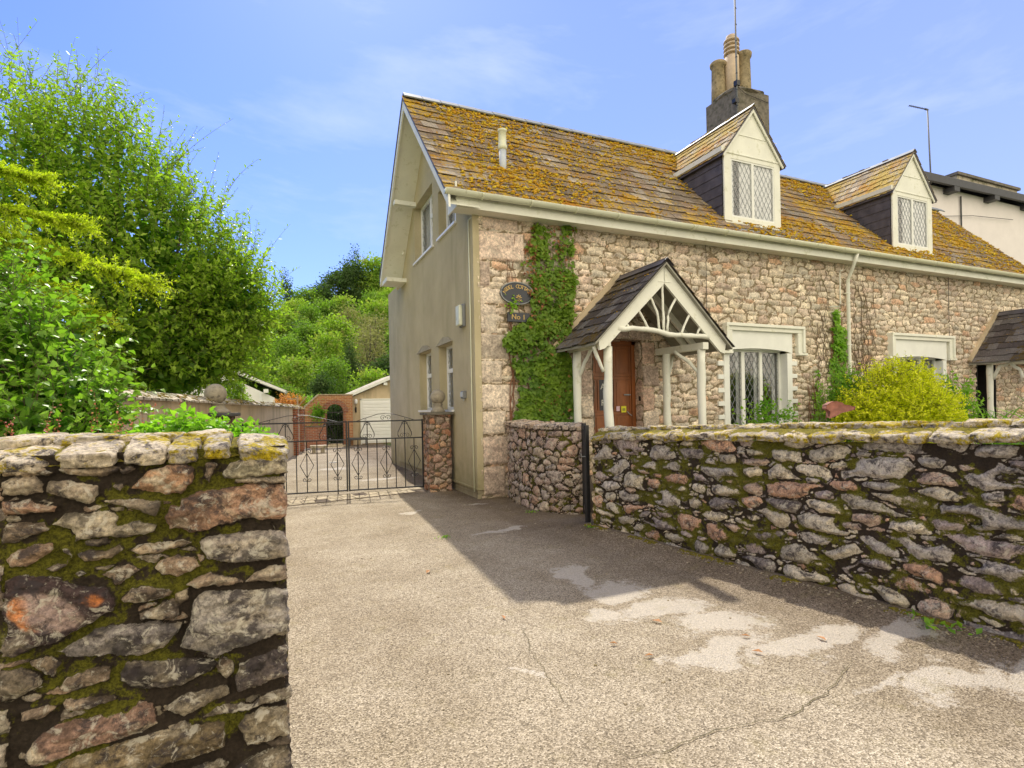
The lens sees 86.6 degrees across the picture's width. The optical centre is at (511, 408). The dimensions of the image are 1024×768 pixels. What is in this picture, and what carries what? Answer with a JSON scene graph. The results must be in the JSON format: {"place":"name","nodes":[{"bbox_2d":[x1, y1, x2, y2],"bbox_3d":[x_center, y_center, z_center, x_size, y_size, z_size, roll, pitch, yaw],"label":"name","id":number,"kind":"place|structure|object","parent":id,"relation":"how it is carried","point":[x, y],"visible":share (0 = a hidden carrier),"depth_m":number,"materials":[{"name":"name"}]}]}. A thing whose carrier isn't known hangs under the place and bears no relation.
{"place":"outdoors","nodes":[
{"label":"outdoors","id":0,"kind":"place"},
{"bbox_2d":[257,333,385,434],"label":"hill","id":1,"kind":"structure","parent":0,"point":[340,375],"depth_m":59.18,"materials":[{"name":"green plant"}]},
{"bbox_2d":[232,355,271,394],"bbox_3d":[-17.899,-1.373,37.434,3.647,4.467,4.432,-6,-1,-22],"label":"broadleaf tree","id":2,"kind":"object","parent":1,"relation":"on","point":[262,376],"visible":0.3,"depth_m":37.44,"materials":[{"name":"green plant"}]},
{"bbox_2d":[249,329,278,371],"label":"broadleaf tree","id":3,"kind":"object","parent":1,"relation":"on","point":[264,351],"visible":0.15,"depth_m":47.94,"materials":[{"name":"green plant"}]},
{"bbox_2d":[263,328,278,364],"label":"broadleaf tree","id":4,"kind":"object","parent":1,"relation":"on","point":[272,338],"visible":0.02,"depth_m":55.08,"materials":[{"name":"green plant"}]},
{"bbox_2d":[262,333,307,392],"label":"broadleaf tree","id":5,"kind":"object","parent":1,"relation":"on","point":[289,347],"visible":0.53,"depth_m":44.31,"materials":[{"name":"green plant"}]},
{"bbox_2d":[267,381,303,403],"bbox_3d":[-14.151,-0.072,34.082,2.470,3.345,2.603,-9,9,-35],"label":"broadleaf tree","id":6,"kind":"object","parent":1,"relation":"on","point":[274,394],"visible":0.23,"depth_m":33.70,"materials":[{"name":"green plant"}]},
{"bbox_2d":[277,267,297,307],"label":"conifer tree","id":7,"kind":"object","parent":1,"relation":"on","point":[285,287],"visible":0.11,"depth_m":72.94,"materials":[{"name":"green plant"}]},
{"bbox_2d":[269,305,307,353],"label":"broadleaf tree","id":8,"kind":"object","parent":1,"relation":"on","point":[287,318],"visible":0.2,"depth_m":57.96,"materials":[{"name":"green plant"}]},
{"bbox_2d":[268,350,319,399],"bbox_3d":[-14.861,-1.575,37.964,3.992,4.937,4.418,6,8,32],"label":"broadleaf tree","id":9,"kind":"object","parent":1,"relation":"on","point":[296,366],"visible":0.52,"depth_m":37.24,"materials":[{"name":"green plant"}]},
{"bbox_2d":[271,295,318,331],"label":"broadleaf tree","id":10,"kind":"object","parent":1,"relation":"on","point":[294,303],"visible":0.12,"depth_m":66.56,"materials":[{"name":"green plant"}]},
{"bbox_2d":[279,314,314,359],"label":"broadleaf tree","id":11,"kind":"object","parent":1,"relation":"on","point":[293,326],"visible":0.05,"depth_m":56.01,"materials":[{"name":"green plant"}]},
{"bbox_2d":[277,315,328,373],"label":"broadleaf tree","id":12,"kind":"object","parent":1,"relation":"on","point":[310,329],"visible":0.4,"depth_m":51.87,"materials":[{"name":"green plant"}]},
{"bbox_2d":[287,285,325,313],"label":"broadleaf tree","id":13,"kind":"object","parent":1,"relation":"on","point":[308,295],"visible":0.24,"depth_m":76.14,"materials":[{"name":"green plant"}]},
{"bbox_2d":[296,300,327,339],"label":"broadleaf tree","id":14,"kind":"object","parent":1,"relation":"on","point":[311,312],"visible":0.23,"depth_m":61.03,"materials":[{"name":"green plant"}]},
{"bbox_2d":[304,369,339,408],"bbox_3d":[-11.946,-0.368,34.065,3.127,4.256,2.539,-7,-3,20],"label":"broadleaf tree","id":15,"kind":"object","parent":1,"relation":"on","point":[322,384],"visible":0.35,"depth_m":33.96,"materials":[{"name":"green plant"}]},
{"bbox_2d":[306,278,338,319],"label":"broadleaf tree","id":16,"kind":"object","parent":1,"relation":"on","point":[326,293],"visible":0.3,"depth_m":78.99,"materials":[{"name":"green plant"}]},
{"bbox_2d":[304,325,347,379],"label":"broadleaf tree","id":17,"kind":"object","parent":1,"relation":"on","point":[329,341],"visible":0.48,"depth_m":45.37,"materials":[{"name":"green plant"}]},
{"bbox_2d":[312,295,344,322],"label":"broadleaf tree","id":18,"kind":"object","parent":1,"relation":"on","point":[325,307],"visible":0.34,"depth_m":69.49,"materials":[{"name":"green plant"}]},
{"bbox_2d":[319,272,338,301],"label":"conifer tree","id":19,"kind":"object","parent":1,"relation":"on","point":[324,279],"visible":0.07,"depth_m":82.03,"materials":[{"name":"green plant"}]},
{"bbox_2d":[310,352,355,393],"bbox_3d":[-12.329,-1.494,38.205,3.633,4.929,3.738,-1,0,5],"label":"broadleaf tree","id":20,"kind":"object","parent":1,"relation":"on","point":[334,369],"visible":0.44,"depth_m":38.12,"materials":[{"name":"green plant"}]},
{"bbox_2d":[316,266,355,311],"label":"broadleaf tree","id":21,"kind":"object","parent":1,"relation":"on","point":[337,279],"visible":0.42,"depth_m":83.16,"materials":[{"name":"green plant"}]},
{"bbox_2d":[310,310,368,365],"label":"broadleaf tree","id":22,"kind":"object","parent":1,"relation":"on","point":[335,324],"visible":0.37,"depth_m":54.13,"materials":[{"name":"green plant"}]},
{"bbox_2d":[331,290,360,334],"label":"broadleaf tree","id":23,"kind":"object","parent":1,"relation":"on","point":[342,299],"visible":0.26,"depth_m":71.19,"materials":[{"name":"green plant"}]},
{"bbox_2d":[336,253,356,312],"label":"conifer tree","id":24,"kind":"object","parent":1,"relation":"on","point":[349,271],"visible":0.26,"depth_m":84.17,"materials":[{"name":"green plant"}]},
{"bbox_2d":[329,303,363,342],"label":"twiggy tree","id":25,"kind":"object","parent":1,"relation":"on","point":[348,312],"visible":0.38,"depth_m":63.20,"materials":[{"name":"green plant"}]},
{"bbox_2d":[329,259,369,310],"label":"broadleaf tree","id":26,"kind":"object","parent":1,"relation":"on","point":[356,273],"visible":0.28,"depth_m":86.23,"materials":[{"name":"green plant"}]},
{"bbox_2d":[340,335,363,392],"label":"conifer tree","id":27,"kind":"object","parent":1,"relation":"on","point":[349,356],"visible":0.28,"depth_m":43.59,"materials":[{"name":"green plant"}]},
{"bbox_2d":[350,243,365,291],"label":"conifer tree","id":28,"kind":"object","parent":1,"relation":"on","point":[355,253],"visible":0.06,"depth_m":89.02,"materials":[{"name":"green plant"}]},
{"bbox_2d":[346,323,387,381],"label":"twiggy tree","id":29,"kind":"object","parent":1,"relation":"on","point":[370,335],"visible":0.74,"depth_m":46.24,"materials":[{"name":"green plant"}]},
{"bbox_2d":[351,310,382,359],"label":"twiggy tree","id":30,"kind":"object","parent":1,"relation":"on","point":[364,319],"visible":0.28,"depth_m":62.16,"materials":[{"name":"green plant"}]},
{"bbox_2d":[347,365,388,390],"bbox_3d":[-9.421,-0.703,35.900,3.654,4.702,3.431,-4,-4,30],"label":"broadleaf tree","id":31,"kind":"object","parent":1,"relation":"on","point":[366,377],"visible":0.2,"depth_m":35.76,"materials":[{"name":"green plant"}]},
{"bbox_2d":[351,295,388,347],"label":"broadleaf tree","id":32,"kind":"object","parent":1,"relation":"on","point":[380,306],"visible":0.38,"depth_m":65.06,"materials":[{"name":"green plant"}]},
{"bbox_2d":[347,247,393,303],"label":"broadleaf tree","id":33,"kind":"object","parent":1,"relation":"on","point":[370,264],"visible":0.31,"depth_m":88.10,"materials":[{"name":"green plant"}]},
{"bbox_2d":[353,309,388,360],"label":"twiggy tree","id":34,"kind":"object","parent":1,"relation":"on","point":[369,321],"visible":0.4,"depth_m":55.50,"materials":[{"name":"green plant"}]},
{"bbox_2d":[355,288,386,319],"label":"broadleaf tree","id":35,"kind":"object","parent":1,"relation":"on","point":[370,295],"visible":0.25,"depth_m":73.69,"materials":[{"name":"green plant"}]},
{"bbox_2d":[359,350,389,379],"bbox_3d":[-8.988,-1.729,39.574,4.240,5.291,3.571,5,-3,-44],"label":"broadleaf tree","id":36,"kind":"object","parent":1,"relation":"on","point":[384,364],"visible":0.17,"depth_m":39.34,"materials":[{"name":"green plant"}]},
{"bbox_2d":[364,262,392,297],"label":"broadleaf tree","id":37,"kind":"object","parent":1,"relation":"on","point":[372,286],"visible":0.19,"depth_m":87.85,"materials":[{"name":"green plant"}]},
{"bbox_2d":[376,287,395,314],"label":"broadleaf tree","id":38,"kind":"object","parent":1,"relation":"on","point":[387,292],"visible":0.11,"depth_m":75.86,"materials":[{"name":"green plant"}]},
{"bbox_2d":[383,328,388,353],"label":"broadleaf tree","id":39,"kind":"object","parent":1,"relation":"on","point":[386,343],"visible":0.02,"depth_m":48.34,"materials":[{"name":"green plant"}]},
{"bbox_2d":[0,0,1023,321],"label":"sky","id":40,"kind":"structure","parent":0,"point":[311,90],"materials":[{"name":"blue"}]},
{"bbox_2d":[285,442,1023,767],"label":"driveway","id":41,"kind":"structure","parent":0,"point":[503,703],"depth_m":3.46,"materials":[{"name":"grey asphalt"}]},
{"bbox_2d":[114,388,304,458],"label":"rendered wall","id":42,"kind":"structure","parent":41,"relation":"on","point":[256,410],"depth_m":12.44,"materials":[{"name":"paint"}]},
{"bbox_2d":[242,415,347,494],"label":"drive gate","id":43,"kind":"structure","parent":41,"relation":"on","point":[306,441],"depth_m":10.45,"materials":[{"name":"black metal"}]},
{"bbox_2d":[287,395,306,404],"bbox_3d":[-9.372,0.613,23.770,0.815,2.350,0.070,-1,0,-24],"label":"wooden post","id":44,"kind":"object","parent":41,"relation":"on","point":[297,398],"visible":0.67,"depth_m":23.74,"materials":[{"name":"brown wood"}]},
{"bbox_2d":[310,445,326,452],"bbox_3d":[-7.593,1.603,21.338,0.630,0.300,0.400,-1,0,-24],"label":"stone bench","id":45,"kind":"object","parent":41,"relation":"on","point":[322,447],"visible":0.9,"depth_m":21.20,"materials":[{"name":"stone"}]},
{"bbox_2d":[304,394,352,447],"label":"brick arch wall","id":46,"kind":"structure","parent":41,"relation":"on","point":[344,402],"depth_m":25.12,"materials":[{"name":"brick"}]},
{"bbox_2d":[299,391,326,421],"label":"garden shrub","id":47,"kind":"object","parent":46,"relation":"on","point":[318,413],"visible":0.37,"depth_m":24.87,"materials":[{"name":"green plant"}]},
{"bbox_2d":[308,399,324,425],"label":"ivy on arch","id":48,"kind":"object","parent":46,"relation":"attached to","point":[313,413],"visible":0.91,"depth_m":24.86,"materials":[{"name":"green plant"}]},
{"bbox_2d":[327,405,343,443],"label":"iron arch gate","id":49,"kind":"structure","parent":46,"relation":"attached to","point":[337,424],"depth_m":25.43,"materials":[{"name":"black metal"}]},
{"bbox_2d":[287,487,424,506],"bbox_3d":[-2.979,1.654,10.234,2.852,0.013,0.572,-1,0,-33],"label":"paving strip","id":50,"kind":"object","parent":41,"relation":"on","point":[344,497],"visible":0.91,"depth_m":10.19,"materials":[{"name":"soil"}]},
{"bbox_2d":[347,437,366,445],"bbox_3d":[-7.267,1.561,25.526,0.850,0.370,0.400,-1,0,-24],"label":"garden bench","id":51,"kind":"object","parent":41,"relation":"on","point":[358,438],"visible":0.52,"depth_m":25.46,"materials":[{"name":"wood"}]},
{"bbox_2d":[347,413,423,490],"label":"drive gate","id":52,"kind":"structure","parent":41,"relation":"on","point":[398,437],"depth_m":10.81,"materials":[{"name":"black metal"}]},
{"bbox_2d":[420,389,453,491],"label":"gate pillar","id":53,"kind":"structure","parent":41,"relation":"on","point":[437,448],"depth_m":10.67,"materials":[{"name":"stone"}]},
{"bbox_2d":[522,627,563,699],"bbox_3d":[0.168,1.590,3.435,0.058,0.001,1.108,-1,0,-12],"label":"crack","id":54,"kind":"object","parent":41,"relation":"on","point":[540,663],"visible":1,"depth_m":3.40,"materials":[{"name":"asphalt"}]},
{"bbox_2d":[300,502,1023,765],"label":"grit","id":55,"kind":"object","parent":41,"relation":"on","point":[662,681],"visible":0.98,"depth_m":4.13,"materials":[{"name":"gravel"}]},
{"bbox_2d":[593,663,850,756],"bbox_3d":[1.295,1.567,2.849,1.904,0.001,0.253,-1,0,-25],"label":"crack","id":56,"kind":"object","parent":41,"relation":"on","point":[809,702],"visible":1,"depth_m":2.71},
{"bbox_2d":[584,523,1023,648],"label":"ground moss","id":57,"kind":"object","parent":41,"relation":"on","point":[936,621],"visible":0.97,"depth_m":4.60,"materials":[{"name":"plant"}]},
{"bbox_2d":[906,609,982,634],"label":"wall weed","id":58,"kind":"object","parent":41,"relation":"on","point":[958,623],"depth_m":3.55,"materials":[{"name":"green plant"}]},
{"bbox_2d":[590,442,1023,512],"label":"front garden","id":59,"kind":"object","parent":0,"point":[591,501],"depth_m":8.51,"materials":[{"name":"plant"}]},
{"bbox_2d":[732,380,801,440],"bbox_3d":[4.804,0.236,10.155,1.736,1.540,1.041,-1,0,-24],"label":"rose bush","id":60,"kind":"object","parent":59,"relation":"on","point":[763,408],"visible":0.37,"depth_m":10.11,"materials":[{"name":"green plant"}]},
{"bbox_2d":[822,401,855,418],"bbox_3d":[2.942,0.013,4.892,0.244,0.160,0.110,-1,0,13],"label":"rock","id":61,"kind":"object","parent":59,"relation":"on","point":[832,409],"visible":1,"depth_m":4.85,"materials":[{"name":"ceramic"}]},
{"bbox_2d":[810,359,871,441],"bbox_3d":[7.232,-0.045,11.900,1.212,2.098,1.283,-1,0,-24],"label":"green bush","id":62,"kind":"object","parent":59,"relation":"on","point":[832,395],"visible":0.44,"depth_m":11.81,"materials":[{"name":"green plant"}]},
{"bbox_2d":[823,354,974,442],"bbox_3d":[8.140,0.005,11.335,3.252,2.336,2.262,-1,0,-24],"label":"golden bush","id":63,"kind":"object","parent":59,"relation":"on","point":[909,395],"visible":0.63,"depth_m":10.82,"materials":[{"name":"yellow plant"}]},
{"bbox_2d":[940,367,990,443],"bbox_3d":[10.247,-0.018,12.610,1.688,1.902,1.207,-1,0,-24],"label":"hedge plant","id":64,"kind":"object","parent":59,"relation":"on","point":[966,391],"visible":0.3,"depth_m":12.37,"materials":[{"name":"green plant"}]},
{"bbox_2d":[938,399,1023,444],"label":"strap leaf plant","id":65,"kind":"object","parent":59,"relation":"on","point":[994,418],"visible":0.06,"depth_m":10.59,"materials":[{"name":"plant"}]},
{"bbox_2d":[968,397,1023,444],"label":"strap leaf plant","id":66,"kind":"object","parent":59,"relation":"on","point":[1007,417],"visible":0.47,"depth_m":9.47,"materials":[{"name":"plant"}]},
{"bbox_2d":[987,409,1022,444],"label":"strap leaf plant","id":67,"kind":"object","parent":59,"relation":"on","point":[1005,417],"visible":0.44,"depth_m":8.88,"materials":[{"name":"plant"}]},
{"label":"ground","id":68,"kind":"structure","parent":0,"visible":0},
{"bbox_2d":[0,159,178,349],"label":"golden conifer","id":69,"kind":"object","parent":68,"relation":"on","point":[35,179],"visible":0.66,"depth_m":6.67,"materials":[{"name":"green plant"}]},
{"bbox_2d":[0,428,292,767],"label":"boundary wall","id":70,"kind":"structure","parent":68,"relation":"on","point":[144,614],"depth_m":1.94,"materials":[{"name":"stone"}]},
{"bbox_2d":[0,18,300,400],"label":"privet tree","id":71,"kind":"object","parent":68,"relation":"on","point":[205,323],"visible":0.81,"depth_m":11.32,"materials":[{"name":"green plant"}]},
{"bbox_2d":[204,384,240,430],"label":"gate pillar","id":72,"kind":"structure","parent":68,"relation":"on","point":[216,392],"depth_m":9.64,"materials":[{"name":"stone"}]},
{"bbox_2d":[169,371,286,405],"bbox_3d":[-17.101,-0.037,32.543,6.580,4.560,8.350,-1,0,-24],"label":"bungalow","id":73,"kind":"object","parent":68,"relation":"on","point":[257,395],"visible":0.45,"depth_m":29.93,"materials":[{"name":"paint"}]},
{"bbox_2d":[225,377,253,400],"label":"hedge bush","id":74,"kind":"object","parent":68,"relation":"on","point":[241,385],"visible":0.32,"depth_m":15.87,"materials":[{"name":"green plant"}]},
{"bbox_2d":[273,390,309,414],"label":"orange azalea","id":75,"kind":"object","parent":68,"relation":"on","point":[281,399],"visible":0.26,"depth_m":25.32,"materials":[{"name":"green plant"}]},
{"bbox_2d":[304,404,342,442],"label":"shade hedge","id":76,"kind":"object","parent":68,"relation":"on","point":[335,415],"visible":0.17,"depth_m":27.43,"materials":[{"name":"green plant"}]},
{"bbox_2d":[346,376,390,444],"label":"garage","id":77,"kind":"structure","parent":68,"relation":"on","point":[372,398],"depth_m":26.49,"materials":[{"name":"white paint"}]},
{"bbox_2d":[361,400,390,442],"bbox_3d":[-6.141,0.623,26.761,2.460,2.100,0.065,-1,0,-24],"label":"garage door","id":78,"kind":"structure","parent":77,"relation":"in","point":[369,407],"depth_m":26.53,"materials":[{"name":"metal"}]},
{"bbox_2d":[504,419,582,513],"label":"curved wall","id":79,"kind":"structure","parent":68,"relation":"on","point":[544,473],"depth_m":8.32,"materials":[{"name":"stone"}]},
{"bbox_2d":[580,423,590,522],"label":"side gate","id":80,"kind":"structure","parent":79,"relation":"attached to","point":[585,468],"depth_m":7.11,"materials":[{"name":"black metal"}]},
{"bbox_2d":[379,33,1023,498],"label":"stone cottage","id":81,"kind":"structure","parent":68,"relation":"on","point":[713,253],"depth_m":12.30,"materials":[{"name":"beige stone"}]},
{"bbox_2d":[421,195,432,253],"bbox_3d":[-1.855,-4.274,12.800,0.166,1.380,1.650,-1,0,-24],"label":"window","id":82,"kind":"structure","parent":81,"relation":"in","point":[428,224],"depth_m":13.27,"materials":[{"name":"white plastic"}]},
{"bbox_2d":[426,353,431,409],"bbox_3d":[-1.848,-0.643,12.825,0.066,1.360,1.050,-1,0,-24],"label":"window","id":83,"kind":"structure","parent":81,"relation":"in","point":[427,355],"depth_m":13.25,"materials":[{"name":"white plastic"}]},
{"bbox_2d":[446,345,453,409],"bbox_3d":[-1.188,-0.651,11.329,0.066,1.350,0.960,-1,0,-24],"label":"window","id":84,"kind":"structure","parent":81,"relation":"in","point":[449,371],"depth_m":11.71,"materials":[{"name":"white plastic"}]},
{"bbox_2d":[446,203,455,227],"bbox_3d":[-1.100,-4.089,11.098,0.166,0.980,1.170,-1,0,-24],"label":"window","id":85,"kind":"structure","parent":81,"relation":"in","point":[448,219],"depth_m":11.56,"materials":[{"name":"white plastic"}]},
{"bbox_2d":[455,304,465,327],"bbox_3d":[-0.961,-1.721,10.117,0.130,0.420,0.260,-1,0,-24],"label":"bulkhead light","id":86,"kind":"object","parent":81,"relation":"attached to","point":[460,316],"visible":1,"depth_m":10.01,"materials":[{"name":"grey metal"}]},
{"bbox_2d":[460,391,466,400],"bbox_3d":[-0.906,-0.232,10.117,0.085,0.180,0.160,-1,0,-24],"label":"outdoor socket","id":87,"kind":"object","parent":81,"relation":"attached to","point":[463,395],"visible":1,"depth_m":10.06,"materials":[{"name":"grey plastic"}]},
{"bbox_2d":[500,282,532,304],"bbox_3d":[0.090,-2.092,9.897,0.667,0.417,0.057,-1,0,-24],"label":"house sign","id":88,"kind":"object","parent":81,"relation":"attached to","point":[519,291],"visible":0.99,"depth_m":9.87,"materials":[{"name":"black metal"}]},
{"bbox_2d":[504,294,530,315],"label":"ivy","id":89,"kind":"object","parent":81,"relation":"attached to","point":[513,305],"visible":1,"depth_m":9.81,"materials":[{"name":"green plant"}]},
{"bbox_2d":[507,312,529,322],"bbox_3d":[0.120,-1.658,9.911,0.440,0.170,0.047,-1,0,-24],"label":"number sign","id":90,"kind":"object","parent":81,"relation":"attached to","point":[518,317],"visible":1,"depth_m":9.88,"materials":[{"name":"black metal"}]},
{"bbox_2d":[502,222,579,422],"bbox_3d":[0.620,-0.893,10.052,1.745,5.227,0.299,-1,0,-24],"label":"wall ivy","id":91,"kind":"object","parent":81,"relation":"attached to","point":[548,397],"depth_m":10.05,"materials":[{"name":"green plant"}]},
{"bbox_2d":[593,340,635,432],"bbox_3d":[2.040,0.084,11.091,1.160,2.950,0.109,-1,0,-24],"label":"front door","id":92,"kind":"structure","parent":81,"relation":"in","point":[623,356],"depth_m":11.17,"materials":[{"name":"brown wood"}]},
{"bbox_2d":[732,0,767,113],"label":"aerial mast","id":93,"kind":"object","parent":81,"relation":"attached to","point":[736,84],"visible":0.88,"depth_m":15.05,"materials":[{"name":"grey metal"}]},
{"bbox_2d":[729,350,780,424],"bbox_3d":[5.411,-0.059,12.907,2.400,3.100,0.808,-1,0,-24],"label":"window","id":94,"kind":"structure","parent":81,"relation":"in","point":[747,375],"depth_m":12.75,"materials":[{"name":"glass"}]},
{"bbox_2d":[807,370,825,421],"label":"young creeper","id":95,"kind":"object","parent":81,"relation":"attached to","point":[815,401],"visible":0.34,"depth_m":13.09,"materials":[{"name":"green plant"}]},
{"bbox_2d":[828,309,848,441],"bbox_3d":[8.085,-0.355,13.407,0.716,4.245,0.227,-1,0,-19],"label":"downpipe creeper","id":96,"kind":"object","parent":81,"relation":"attached to","point":[839,338],"visible":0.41,"depth_m":13.38,"materials":[{"name":"green plant"}]},
{"bbox_2d":[807,270,876,399],"bbox_3d":[8.292,-1.256,13.553,2.578,4.328,0.018,-1,0,-24],"label":"bare vine","id":97,"kind":"object","parent":81,"relation":"attached to","point":[862,353],"visible":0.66,"depth_m":13.76,"materials":[{"name":"plant"}]},
{"bbox_2d":[897,358,935,381],"bbox_3d":[10.918,-0.169,15.337,2.640,3.100,0.808,-1,0,-24],"label":"window","id":98,"kind":"structure","parent":81,"relation":"in","point":[918,359],"depth_m":15.29,"materials":[{"name":"white paint"}]},
{"bbox_2d":[590,418,1023,640],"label":"garden wall","id":99,"kind":"structure","parent":68,"relation":"on","point":[904,513],"depth_m":4.26,"materials":[{"name":"stone"}]},
{"bbox_2d":[924,171,1023,264],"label":"house","id":100,"kind":"structure","parent":68,"relation":"on","point":[989,211],"depth_m":22.48,"materials":[{"name":"paint"}]},
{"bbox_2d":[909,105,931,183],"bbox_3d":[15.276,-10.019,20.329,1.854,2.823,0.122,-1,0,-33],"label":"tv aerial","id":101,"kind":"object","parent":100,"relation":"attached to","point":[926,109],"visible":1,"depth_m":20.76,"materials":[{"name":"grey metal"}]},
{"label":"planting bed","id":102,"kind":"structure","parent":0,"visible":0},
{"bbox_2d":[35,426,119,433],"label":"creeping plant","id":103,"kind":"object","parent":102,"relation":"on","point":[98,428],"visible":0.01,"depth_m":2.46,"materials":[{"name":"green plant"}]},
{"bbox_2d":[0,217,165,436],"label":"ivy bush","id":104,"kind":"object","parent":102,"relation":"on","point":[37,361],"visible":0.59,"depth_m":5.00,"materials":[{"name":"green plant"}]},
{"bbox_2d":[0,390,251,435],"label":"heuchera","id":105,"kind":"object","parent":102,"relation":"on","point":[6,425],"visible":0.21,"depth_m":2.81,"materials":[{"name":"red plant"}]},
{"bbox_2d":[125,402,277,436],"bbox_3d":[-1.543,0.156,2.718,0.719,0.383,0.456,-1,0,-24],"label":"shrub","id":106,"kind":"object","parent":102,"relation":"on","point":[181,423],"visible":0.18,"depth_m":2.65,"materials":[{"name":"green plant"}]}
]}

